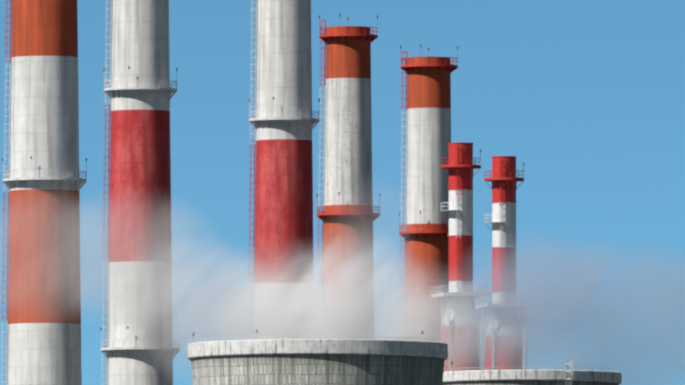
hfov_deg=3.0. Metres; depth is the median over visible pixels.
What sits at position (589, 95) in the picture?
sky
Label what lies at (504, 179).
steel stack
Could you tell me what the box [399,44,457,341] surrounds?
chimney
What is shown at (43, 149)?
chimney
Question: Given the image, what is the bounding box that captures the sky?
[0,0,684,384]
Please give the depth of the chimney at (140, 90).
1848.12 m
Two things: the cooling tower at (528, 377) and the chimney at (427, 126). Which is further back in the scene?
the chimney at (427, 126)
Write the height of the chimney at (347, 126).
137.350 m
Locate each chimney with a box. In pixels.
[0,0,86,384]
[100,0,179,384]
[248,0,319,338]
[316,13,379,338]
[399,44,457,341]
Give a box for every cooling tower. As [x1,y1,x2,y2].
[187,329,447,384]
[443,359,621,384]
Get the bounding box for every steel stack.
[430,142,490,370]
[475,156,531,369]
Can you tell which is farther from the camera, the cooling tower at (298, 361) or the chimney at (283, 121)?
the chimney at (283, 121)
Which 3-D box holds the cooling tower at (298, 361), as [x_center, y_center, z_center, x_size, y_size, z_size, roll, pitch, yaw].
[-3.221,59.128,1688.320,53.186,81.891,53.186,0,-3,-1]
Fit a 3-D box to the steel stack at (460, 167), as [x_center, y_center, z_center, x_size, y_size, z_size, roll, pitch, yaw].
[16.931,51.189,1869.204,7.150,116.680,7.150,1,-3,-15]

